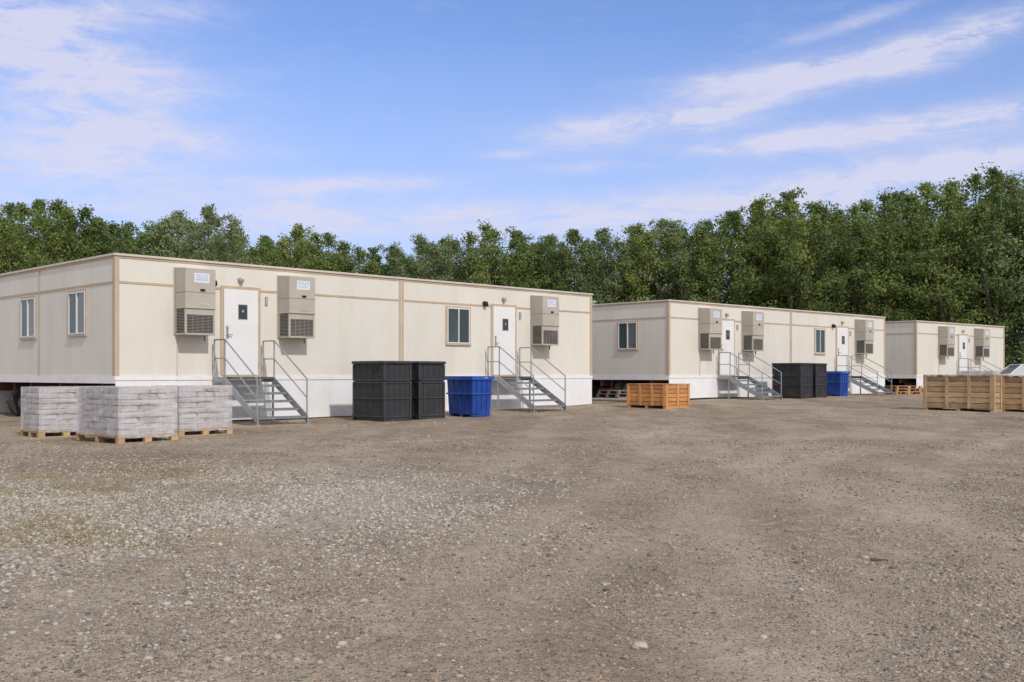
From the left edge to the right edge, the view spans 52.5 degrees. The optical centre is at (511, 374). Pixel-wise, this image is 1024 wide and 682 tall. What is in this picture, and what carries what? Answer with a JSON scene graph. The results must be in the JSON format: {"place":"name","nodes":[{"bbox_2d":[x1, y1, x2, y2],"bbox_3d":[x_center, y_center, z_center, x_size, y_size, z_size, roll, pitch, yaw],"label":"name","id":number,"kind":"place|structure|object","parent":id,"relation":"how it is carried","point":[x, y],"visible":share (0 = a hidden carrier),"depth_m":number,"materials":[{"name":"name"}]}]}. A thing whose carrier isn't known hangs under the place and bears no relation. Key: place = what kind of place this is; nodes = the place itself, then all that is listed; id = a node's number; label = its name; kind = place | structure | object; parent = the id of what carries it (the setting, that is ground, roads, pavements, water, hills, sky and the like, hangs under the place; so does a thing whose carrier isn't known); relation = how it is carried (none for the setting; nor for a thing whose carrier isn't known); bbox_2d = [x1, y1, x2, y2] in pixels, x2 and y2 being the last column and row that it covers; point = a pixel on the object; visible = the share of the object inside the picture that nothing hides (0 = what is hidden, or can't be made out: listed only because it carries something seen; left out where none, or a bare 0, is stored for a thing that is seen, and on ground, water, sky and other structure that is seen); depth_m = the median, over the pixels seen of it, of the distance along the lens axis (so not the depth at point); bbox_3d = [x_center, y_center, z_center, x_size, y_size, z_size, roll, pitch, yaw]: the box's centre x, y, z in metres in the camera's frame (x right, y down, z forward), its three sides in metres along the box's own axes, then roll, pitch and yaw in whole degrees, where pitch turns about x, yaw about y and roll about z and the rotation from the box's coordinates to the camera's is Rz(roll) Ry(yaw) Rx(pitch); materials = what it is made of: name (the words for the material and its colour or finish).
{"place":"outdoors","nodes":[
{"label":"outdoors","id":0,"kind":"place"},
{"bbox_2d":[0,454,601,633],"bbox_3d":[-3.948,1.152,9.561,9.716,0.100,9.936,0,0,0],"label":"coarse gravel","id":1,"kind":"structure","parent":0,"point":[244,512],"depth_m":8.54,"materials":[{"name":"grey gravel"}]},
{"bbox_2d":[0,389,1023,681],"bbox_3d":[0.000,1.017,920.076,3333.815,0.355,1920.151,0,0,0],"label":"ground","id":2,"kind":"structure","parent":0,"point":[880,409],"depth_m":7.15,"materials":[{"name":"gravel"}]},
{"bbox_2d":[0,203,21,273],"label":"tree","id":3,"kind":"object","parent":2,"relation":"on","point":[11,261],"visible":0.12,"depth_m":60.84,"materials":[{"name":"green plant"}]},
{"bbox_2d":[0,202,43,266],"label":"tree","id":4,"kind":"object","parent":2,"relation":"on","point":[9,207],"visible":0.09,"depth_m":66.07,"materials":[{"name":"green plant"}]},
{"bbox_2d":[0,202,69,272],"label":"tree","id":5,"kind":"object","parent":2,"relation":"on","point":[6,231],"visible":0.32,"depth_m":59.46,"materials":[{"name":"green plant"}]},
{"bbox_2d":[10,199,61,270],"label":"tree","id":6,"kind":"object","parent":2,"relation":"on","point":[34,209],"visible":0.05,"depth_m":65.74,"materials":[{"name":"green plant"}]},
{"bbox_2d":[20,386,83,437],"bbox_3d":[-8.672,0.704,19.804,0.890,0.942,1.050,0,0,45],"label":"pallet load","id":7,"kind":"object","parent":2,"relation":"on","point":[50,411],"visible":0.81,"depth_m":19.45,"materials":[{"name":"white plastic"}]},
{"bbox_2d":[17,197,99,268],"bbox_3d":[-27.654,-4.683,61.849,6.672,11.758,7.022,0,0,33],"label":"tree","id":8,"kind":"object","parent":2,"relation":"on","point":[67,229],"visible":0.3,"depth_m":60.86,"materials":[{"name":"green plant"}]},
{"bbox_2d":[16,204,142,268],"bbox_3d":[-26.429,-4.610,64.016,6.673,11.593,6.548,0,0,25],"label":"tree","id":9,"kind":"object","parent":2,"relation":"on","point":[92,233],"visible":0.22,"depth_m":63.04,"materials":[{"name":"green plant"}]},
{"bbox_2d":[79,212,144,254],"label":"tree","id":10,"kind":"object","parent":2,"relation":"on","point":[122,239],"visible":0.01,"depth_m":69.77,"materials":[{"name":"green plant"}]},
{"bbox_2d":[77,221,163,256],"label":"tree","id":11,"kind":"object","parent":2,"relation":"on","point":[113,228],"visible":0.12,"depth_m":65.81,"materials":[{"name":"green plant"}]},
{"bbox_2d":[76,386,177,443],"bbox_3d":[-6.679,0.677,17.982,1.660,0.942,1.070,0,0,45],"label":"pallet load","id":12,"kind":"object","parent":2,"relation":"on","point":[120,415],"visible":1,"depth_m":17.50,"materials":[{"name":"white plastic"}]},
{"bbox_2d":[115,220,147,252],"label":"tree","id":13,"kind":"object","parent":2,"relation":"on","point":[129,226],"visible":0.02,"depth_m":70.77,"materials":[{"name":"green plant"}]},
{"bbox_2d":[122,228,183,257],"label":"tree","id":14,"kind":"object","parent":2,"relation":"on","point":[143,236],"visible":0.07,"depth_m":67.49,"materials":[{"name":"green plant"}]},
{"bbox_2d":[133,221,188,255],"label":"tree","id":15,"kind":"object","parent":2,"relation":"on","point":[144,224],"visible":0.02,"depth_m":73.16,"materials":[{"name":"green plant"}]},
{"bbox_2d":[139,210,217,260],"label":"tree","id":16,"kind":"object","parent":2,"relation":"on","point":[161,228],"visible":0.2,"depth_m":67.34,"materials":[{"name":"green plant"}]},
{"bbox_2d":[145,219,226,259],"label":"tree","id":17,"kind":"object","parent":2,"relation":"on","point":[185,236],"visible":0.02,"depth_m":75.03,"materials":[{"name":"green plant"}]},
{"bbox_2d":[156,385,232,435],"bbox_3d":[-6.183,0.684,20.021,1.140,0.942,1.130,0,0,45],"label":"pallet load","id":18,"kind":"object","parent":2,"relation":"on","point":[203,409],"visible":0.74,"depth_m":19.65,"materials":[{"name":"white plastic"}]},
{"bbox_2d":[160,203,270,265],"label":"tree","id":19,"kind":"object","parent":2,"relation":"on","point":[192,234],"visible":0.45,"depth_m":65.55,"materials":[{"name":"green plant"}]},
{"bbox_2d":[182,216,248,261],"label":"tree","id":20,"kind":"object","parent":2,"relation":"on","point":[190,250],"visible":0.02,"depth_m":75.52,"materials":[{"name":"green plant"}]},
{"bbox_2d":[214,229,267,264],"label":"tree","id":21,"kind":"object","parent":2,"relation":"on","point":[252,253],"visible":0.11,"depth_m":71.91,"materials":[{"name":"green plant"}]},
{"bbox_2d":[213,339,310,425],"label":"metal stairs","id":22,"kind":"structure","parent":2,"relation":"on","point":[280,388],"depth_m":23.71,"materials":[{"name":"metal"}]},
{"bbox_2d":[238,234,300,267],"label":"tree","id":23,"kind":"object","parent":2,"relation":"on","point":[267,254],"visible":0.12,"depth_m":73.41,"materials":[{"name":"green plant"}]},
{"bbox_2d":[260,229,320,267],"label":"tree","id":24,"kind":"object","parent":2,"relation":"on","point":[291,240],"visible":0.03,"depth_m":80.39,"materials":[{"name":"green plant"}]},
{"bbox_2d":[0,253,592,419],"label":"office trailer","id":25,"kind":"object","parent":2,"relation":"on","point":[120,320],"visible":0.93,"depth_m":25.71,"materials":[{"name":"beige metal"}]},
{"bbox_2d":[263,223,329,270],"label":"tree","id":26,"kind":"object","parent":2,"relation":"on","point":[302,241],"visible":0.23,"depth_m":75.99,"materials":[{"name":"green plant"}]},
{"bbox_2d":[303,231,341,271],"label":"tree","id":27,"kind":"object","parent":2,"relation":"on","point":[322,266],"visible":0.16,"depth_m":77.94,"materials":[{"name":"green plant"}]},
{"bbox_2d":[285,232,361,272],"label":"tree","id":28,"kind":"object","parent":2,"relation":"on","point":[316,236],"visible":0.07,"depth_m":81.04,"materials":[{"name":"green plant"}]},
{"bbox_2d":[329,240,358,271],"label":"tree","id":29,"kind":"object","parent":2,"relation":"on","point":[343,245],"visible":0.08,"depth_m":82.75,"materials":[{"name":"green plant"}]},
{"bbox_2d":[328,246,385,275],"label":"tree","id":30,"kind":"object","parent":2,"relation":"on","point":[359,253],"visible":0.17,"depth_m":78.78,"materials":[{"name":"green plant"}]},
{"bbox_2d":[340,244,387,275],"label":"tree","id":31,"kind":"object","parent":2,"relation":"on","point":[373,251],"visible":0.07,"depth_m":81.72,"materials":[{"name":"green plant"}]},
{"bbox_2d":[352,361,412,420],"bbox_3d":[-3.164,0.397,25.271,1.290,1.440,0.900,0,0,45],"label":"black bin","id":32,"kind":"object","parent":2,"relation":"on","point":[381,390],"visible":0.99,"depth_m":24.90,"materials":[{"name":"plastic"}]},
{"bbox_2d":[361,247,417,277],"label":"tree","id":33,"kind":"object","parent":2,"relation":"on","point":[395,251],"visible":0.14,"depth_m":78.70,"materials":[{"name":"green plant"}]},
{"bbox_2d":[377,240,433,277],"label":"tree","id":34,"kind":"object","parent":2,"relation":"on","point":[388,248],"visible":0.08,"depth_m":81.47,"materials":[{"name":"green plant"}]},
{"bbox_2d":[387,239,445,276],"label":"tree","id":35,"kind":"object","parent":2,"relation":"on","point":[412,256],"visible":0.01,"depth_m":81.73,"materials":[{"name":"green plant"}]},
{"bbox_2d":[386,232,455,281],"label":"tree","id":36,"kind":"object","parent":2,"relation":"on","point":[424,263],"visible":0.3,"depth_m":75.55,"materials":[{"name":"green plant"}]},
{"bbox_2d":[410,361,445,419],"bbox_3d":[-2.396,0.395,26.115,1.240,1.440,0.900,0,0,45],"label":"black bin","id":37,"kind":"object","parent":2,"relation":"on","point":[428,390],"visible":0.66,"depth_m":25.64,"materials":[{"name":"plastic"}]},
{"bbox_2d":[0,393,867,553],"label":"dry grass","id":38,"kind":"structure","parent":2,"relation":"on","point":[65,503],"depth_m":9.03,"materials":[{"name":"plant"}]},
{"bbox_2d":[411,234,480,280],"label":"tree","id":39,"kind":"object","parent":2,"relation":"on","point":[442,239],"visible":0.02,"depth_m":81.48,"materials":[{"name":"green plant"}]},
{"bbox_2d":[426,237,503,282],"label":"tree","id":40,"kind":"object","parent":2,"relation":"on","point":[457,249],"visible":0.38,"depth_m":75.84,"materials":[{"name":"green plant"}]},
{"bbox_2d":[445,376,493,416],"bbox_3d":[-1.107,0.570,27.006,1.064,1.050,0.780,0,0,45],"label":"blue tub","id":41,"kind":"object","parent":2,"relation":"on","point":[469,396],"visible":0.98,"depth_m":26.72,"materials":[{"name":"plastic"}]},
{"bbox_2d":[439,230,499,285],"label":"tree","id":42,"kind":"object","parent":2,"relation":"on","point":[470,240],"visible":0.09,"depth_m":80.74,"materials":[{"name":"green plant"}]},
{"bbox_2d":[442,219,520,286],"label":"tree","id":43,"kind":"object","parent":2,"relation":"on","point":[474,266],"visible":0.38,"depth_m":75.38,"materials":[{"name":"green plant"}]},
{"bbox_2d":[466,228,516,285],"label":"tree","id":44,"kind":"object","parent":2,"relation":"on","point":[497,236],"visible":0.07,"depth_m":81.40,"materials":[{"name":"green plant"}]},
{"bbox_2d":[465,226,557,290],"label":"tree","id":45,"kind":"object","parent":2,"relation":"on","point":[519,247],"visible":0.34,"depth_m":75.78,"materials":[{"name":"green plant"}]},
{"bbox_2d":[487,346,567,411],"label":"metal stairs","id":46,"kind":"structure","parent":2,"relation":"on","point":[521,397],"depth_m":30.02,"materials":[{"name":"metal"}]},
{"bbox_2d":[499,233,580,292],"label":"tree","id":47,"kind":"object","parent":2,"relation":"on","point":[547,248],"visible":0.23,"depth_m":76.81,"materials":[{"name":"green plant"}]},
{"bbox_2d":[528,234,573,283],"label":"tree","id":48,"kind":"object","parent":2,"relation":"on","point":[532,248],"visible":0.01,"depth_m":80.66,"materials":[{"name":"green plant"}]},
{"bbox_2d":[536,228,609,291],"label":"tree","id":49,"kind":"object","parent":2,"relation":"on","point":[562,243],"visible":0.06,"depth_m":80.49,"materials":[{"name":"green plant"}]},
{"bbox_2d":[542,228,618,303],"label":"tree","id":50,"kind":"object","parent":2,"relation":"on","point":[563,264],"visible":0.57,"depth_m":74.77,"materials":[{"name":"green plant"}]},
{"bbox_2d":[569,226,634,302],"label":"tree","id":51,"kind":"object","parent":2,"relation":"on","point":[604,230],"visible":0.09,"depth_m":81.28,"materials":[{"name":"green plant"}]},
{"bbox_2d":[568,232,650,303],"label":"tree","id":52,"kind":"object","parent":2,"relation":"on","point":[620,248],"visible":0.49,"depth_m":74.78,"materials":[{"name":"green plant"}]},
{"bbox_2d":[592,398,626,401],"bbox_3d":[3.550,0.888,35.850,0.110,0.110,2.421,0,0,-38],"label":"pipe","id":53,"kind":"object","parent":2,"relation":"on","point":[609,399],"visible":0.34,"depth_m":35.99,"materials":[{"name":"metal"}]},
{"bbox_2d":[609,226,643,302],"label":"tree","id":54,"kind":"object","parent":2,"relation":"on","point":[626,254],"visible":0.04,"depth_m":80.88,"materials":[{"name":"green plant"}]},
{"bbox_2d":[602,221,672,302],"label":"tree","id":55,"kind":"object","parent":2,"relation":"on","point":[640,291],"visible":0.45,"depth_m":74.06,"materials":[{"name":"green plant"}]},
{"bbox_2d":[631,641,647,648],"bbox_3d":[0.531,1.131,4.322,0.072,0.040,0.053,0,0,0],"label":"stone","id":56,"kind":"object","parent":2,"relation":"on","point":[639,645],"visible":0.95,"depth_m":4.30,"materials":[{"name":"stone"}]},
{"bbox_2d":[612,218,686,301],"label":"tree","id":57,"kind":"object","parent":2,"relation":"on","point":[661,224],"visible":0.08,"depth_m":78.76,"materials":[{"name":"green plant"}]},
{"bbox_2d":[626,383,689,408],"bbox_3d":[4.426,0.656,31.426,1.468,0.750,1.260,0,0,45],"label":"wooden crate","id":58,"kind":"object","parent":2,"relation":"on","point":[660,395],"visible":0.99,"depth_m":31.00,"materials":[{"name":"orange wood"}]},
{"bbox_2d":[617,218,732,301],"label":"tree","id":59,"kind":"object","parent":2,"relation":"on","point":[670,231],"visible":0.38,"depth_m":74.05,"materials":[{"name":"green plant"}]},
{"bbox_2d":[679,227,692,276],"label":"tree","id":60,"kind":"object","parent":2,"relation":"on","point":[684,235],"visible":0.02,"depth_m":79.61,"materials":[{"name":"green plant"}]},
{"bbox_2d":[659,218,730,301],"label":"tree","id":61,"kind":"object","parent":2,"relation":"on","point":[708,223],"visible":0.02,"depth_m":79.06,"materials":[{"name":"green plant"}]},
{"bbox_2d":[656,223,749,303],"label":"tree","id":62,"kind":"object","parent":2,"relation":"on","point":[709,284],"visible":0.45,"depth_m":72.14,"materials":[{"name":"green plant"}]},
{"bbox_2d":[685,210,776,302],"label":"tree","id":63,"kind":"object","parent":2,"relation":"on","point":[719,223],"visible":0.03,"depth_m":76.68,"materials":[{"name":"green plant"}]},
{"bbox_2d":[670,205,793,308],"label":"tree","id":64,"kind":"object","parent":2,"relation":"on","point":[749,246],"visible":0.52,"depth_m":71.63,"materials":[{"name":"green plant"}]},
{"bbox_2d":[592,299,885,397],"bbox_3d":[8.575,-0.900,44.826,16.045,3.900,8.865,0,0,-44],"label":"office trailer","id":65,"kind":"object","parent":2,"relation":"on","point":[671,341],"visible":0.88,"depth_m":38.87,"materials":[{"name":"beige metal"}]},
{"bbox_2d":[718,352,781,399],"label":"metal stairs","id":66,"kind":"structure","parent":2,"relation":"on","point":[730,378],"depth_m":38.04,"materials":[{"name":"metal"}]},
{"bbox_2d":[722,199,783,305],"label":"tree","id":67,"kind":"object","parent":2,"relation":"on","point":[755,220],"visible":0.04,"depth_m":75.11,"materials":[{"name":"green plant"}]},
{"bbox_2d":[726,193,802,307],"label":"tree","id":68,"kind":"object","parent":2,"relation":"on","point":[762,212],"visible":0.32,"depth_m":72.38,"materials":[{"name":"green plant"}]},
{"bbox_2d":[720,187,830,308],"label":"tree","id":69,"kind":"object","parent":2,"relation":"on","point":[789,195],"visible":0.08,"depth_m":76.18,"materials":[{"name":"green plant"}]},
{"bbox_2d":[772,363,812,398],"bbox_3d":[10.618,0.240,39.330,0.860,1.340,1.290,0,0,-44],"label":"black bin","id":70,"kind":"object","parent":2,"relation":"on","point":[797,380],"visible":0.99,"depth_m":38.97,"materials":[{"name":"plastic"}]},
{"bbox_2d":[750,198,842,312],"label":"tree","id":71,"kind":"object","parent":2,"relation":"on","point":[789,223],"visible":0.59,"depth_m":69.69,"materials":[{"name":"green plant"}]},
{"bbox_2d":[764,200,872,310],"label":"tree","id":72,"kind":"object","parent":2,"relation":"on","point":[810,206],"visible":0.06,"depth_m":75.80,"materials":[{"name":"green plant"}]},
{"bbox_2d":[812,363,826,397],"bbox_3d":[11.449,0.234,40.226,0.840,1.320,1.240,0,0,-44],"label":"black bin","id":73,"kind":"object","parent":2,"relation":"on","point":[819,374],"visible":0.48,"depth_m":39.75,"materials":[{"name":"plastic"}]},
{"bbox_2d":[763,199,887,314],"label":"tree","id":74,"kind":"object","parent":2,"relation":"on","point":[858,233],"visible":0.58,"depth_m":68.42,"materials":[{"name":"green plant"}]},
{"bbox_2d":[794,209,869,314],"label":"tree","id":75,"kind":"object","parent":2,"relation":"on","point":[841,221],"visible":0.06,"depth_m":74.71,"materials":[{"name":"green plant"}]},
{"bbox_2d":[827,371,850,395],"bbox_3d":[12.890,0.375,41.569,0.760,1.000,1.044,0,0,-44],"label":"blue tub","id":76,"kind":"object","parent":2,"relation":"on","point":[837,383],"visible":0.76,"depth_m":41.22,"materials":[{"name":"plastic"}]},
{"bbox_2d":[816,204,904,315],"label":"tree","id":77,"kind":"object","parent":2,"relation":"on","point":[854,212],"visible":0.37,"depth_m":68.68,"materials":[{"name":"green plant"}]},
{"bbox_2d":[836,355,892,394],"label":"metal stairs","id":78,"kind":"structure","parent":2,"relation":"on","point":[867,387],"depth_m":43.88,"materials":[{"name":"metal"}]},
{"bbox_2d":[824,199,909,313],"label":"tree","id":79,"kind":"object","parent":2,"relation":"on","point":[865,206],"visible":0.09,"depth_m":75.44,"materials":[{"name":"green plant"}]},
{"bbox_2d":[747,287,1023,363],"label":"undergrowth","id":80,"kind":"object","parent":2,"relation":"on","point":[941,321],"depth_m":70.09,"materials":[{"name":"green plant"}]},
{"bbox_2d":[841,187,930,321],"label":"tree","id":81,"kind":"object","parent":2,"relation":"on","point":[893,297],"visible":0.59,"depth_m":68.52,"materials":[{"name":"green plant"}]},
{"bbox_2d":[850,189,947,312],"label":"tree","id":82,"kind":"object","parent":2,"relation":"on","point":[897,197],"visible":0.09,"depth_m":73.20,"materials":[{"name":"green plant"}]},
{"bbox_2d":[885,391,922,394],"bbox_3d":[16.804,0.796,44.568,1.200,0.120,1.000,0,0,-7],"label":"pallet","id":83,"kind":"object","parent":2,"relation":"on","point":[903,393],"visible":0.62,"depth_m":44.10,"materials":[{"name":"brown wood"}]},
{"bbox_2d":[888,388,921,391],"bbox_3d":[16.774,0.674,44.612,1.200,0.120,1.000,0,0,-12],"label":"pallet","id":84,"kind":"object","parent":83,"relation":"on","point":[908,390],"visible":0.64,"depth_m":44.20,"materials":[{"name":"brown wood"}]},
{"bbox_2d":[884,386,921,388],"bbox_3d":[16.798,0.552,44.606,1.200,0.120,1.000,0,0,-11],"label":"pallet","id":85,"kind":"object","parent":84,"relation":"on","point":[908,387],"visible":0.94,"depth_m":44.19,"materials":[{"name":"brown wood"}]},
{"bbox_2d":[860,188,982,321],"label":"tree","id":86,"kind":"object","parent":2,"relation":"on","point":[902,233],"visible":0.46,"depth_m":68.94,"materials":[{"name":"green plant"}]},
{"bbox_2d":[875,181,1008,324],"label":"tree","id":87,"kind":"object","parent":2,"relation":"on","point":[926,187],"visible":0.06,"depth_m":74.11,"materials":[{"name":"green plant"}]},
{"bbox_2d":[885,320,1004,390],"bbox_3d":[20.772,-0.790,56.715,9.730,3.680,8.865,0,0,-41],"label":"office trailer","id":88,"kind":"object","parent":2,"relation":"on","point":[916,351],"visible":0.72,"depth_m":51.87,"materials":[{"name":"metal"}]},
{"bbox_2d":[900,180,1012,334],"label":"tree","id":89,"kind":"object","parent":2,"relation":"on","point":[953,304],"visible":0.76,"depth_m":67.88,"materials":[{"name":"green plant"}]},
{"bbox_2d":[910,177,1007,319],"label":"tree","id":90,"kind":"object","parent":2,"relation":"on","point":[961,197],"visible":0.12,"depth_m":73.42,"materials":[{"name":"green plant"}]},
{"bbox_2d":[923,375,1008,411],"bbox_3d":[13.092,0.540,29.976,1.998,1.060,1.160,0,0,45],"label":"wooden crate","id":91,"kind":"object","parent":2,"relation":"on","point":[964,392],"visible":0.88,"depth_m":29.49,"materials":[{"name":"brown wood"}]},
{"bbox_2d":[928,162,1023,366],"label":"tree","id":92,"kind":"object","parent":2,"relation":"on","point":[992,286],"visible":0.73,"depth_m":68.00,"materials":[{"name":"green plant"}]},
{"bbox_2d":[935,173,1017,337],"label":"tree","id":93,"kind":"object","parent":2,"relation":"on","point":[973,182],"visible":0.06,"depth_m":75.09,"materials":[{"name":"green plant"}]},
{"bbox_2d":[959,371,1000,374],"bbox_3d":[19.870,0.352,44.075,1.340,1.012,1.250,0,0,39],"label":"pallet load","id":94,"kind":"object","parent":2,"relation":"on","point":[979,372],"visible":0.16,"depth_m":43.64,"materials":[{"name":"white wood"}]},
{"bbox_2d":[959,358,1001,370],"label":"metal stairs","id":95,"kind":"structure","parent":2,"relation":"on","point":[979,364],"depth_m":52.96,"materials":[{"name":"metal"}]},
{"bbox_2d":[948,170,1023,366],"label":"tree","id":96,"kind":"object","parent":2,"relation":"on","point":[1011,183],"visible":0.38,"depth_m":68.80,"materials":[{"name":"green plant"}]},
{"bbox_2d":[972,171,1023,362],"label":"tree","id":97,"kind":"object","parent":2,"relation":"on","point":[973,200],"depth_m":74.57,"materials":[{"name":"green plant"}]},
{"bbox_2d":[977,191,1023,363],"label":"tree","id":98,"kind":"object","parent":2,"relation":"on","point":[1017,301],"visible":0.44,"depth_m":68.60,"materials":[{"name":"green plant"}]},
{"bbox_2d":[1000,364,1023,375],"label":"parked car","id":99,"kind":"object","parent":2,"relation":"on","point":[1014,370],"visible":0.14,"depth_m":47.23,"materials":[{"name":"paint"}]},
{"bbox_2d":[1002,376,1023,410],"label":"wooden crate","id":100,"kind":"object","parent":2,"relation":"on","point":[1013,393],"visible":0.98,"depth_m":29.23,"materials":[{"name":"brown wood"}]},
{"bbox_2d":[0,0,1023,358],"label":"sky","id":101,"kind":"structure","parent":0,"point":[365,123],"materials":[{"name":"blue"}]},
{"bbox_3d":[3.810,0.869,36.976,1.200,0.120,1.000,0,0,-44],"label":"pallet","id":102,"kind":"object","parent":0,"visible":0},
{"bbox_2d":[596,394,626,397],"bbox_3d":[3.780,0.749,36.973,1.200,0.120,1.000,0,0,-42],"label":"pallet","id":103,"kind":"object","parent":102,"relation":"on","point":[609,395],"visible":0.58,"depth_m":36.60,"materials":[{"name":"grey wood"}]},
{"bbox_2d":[598,390,626,393],"bbox_3d":[3.834,0.627,36.971,1.200,0.120,1.000,0,0,-41],"label":"pallet","id":104,"kind":"object","parent":103,"relation":"on","point":[611,391],"visible":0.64,"depth_m":36.58,"materials":[{"name":"grey wood"}]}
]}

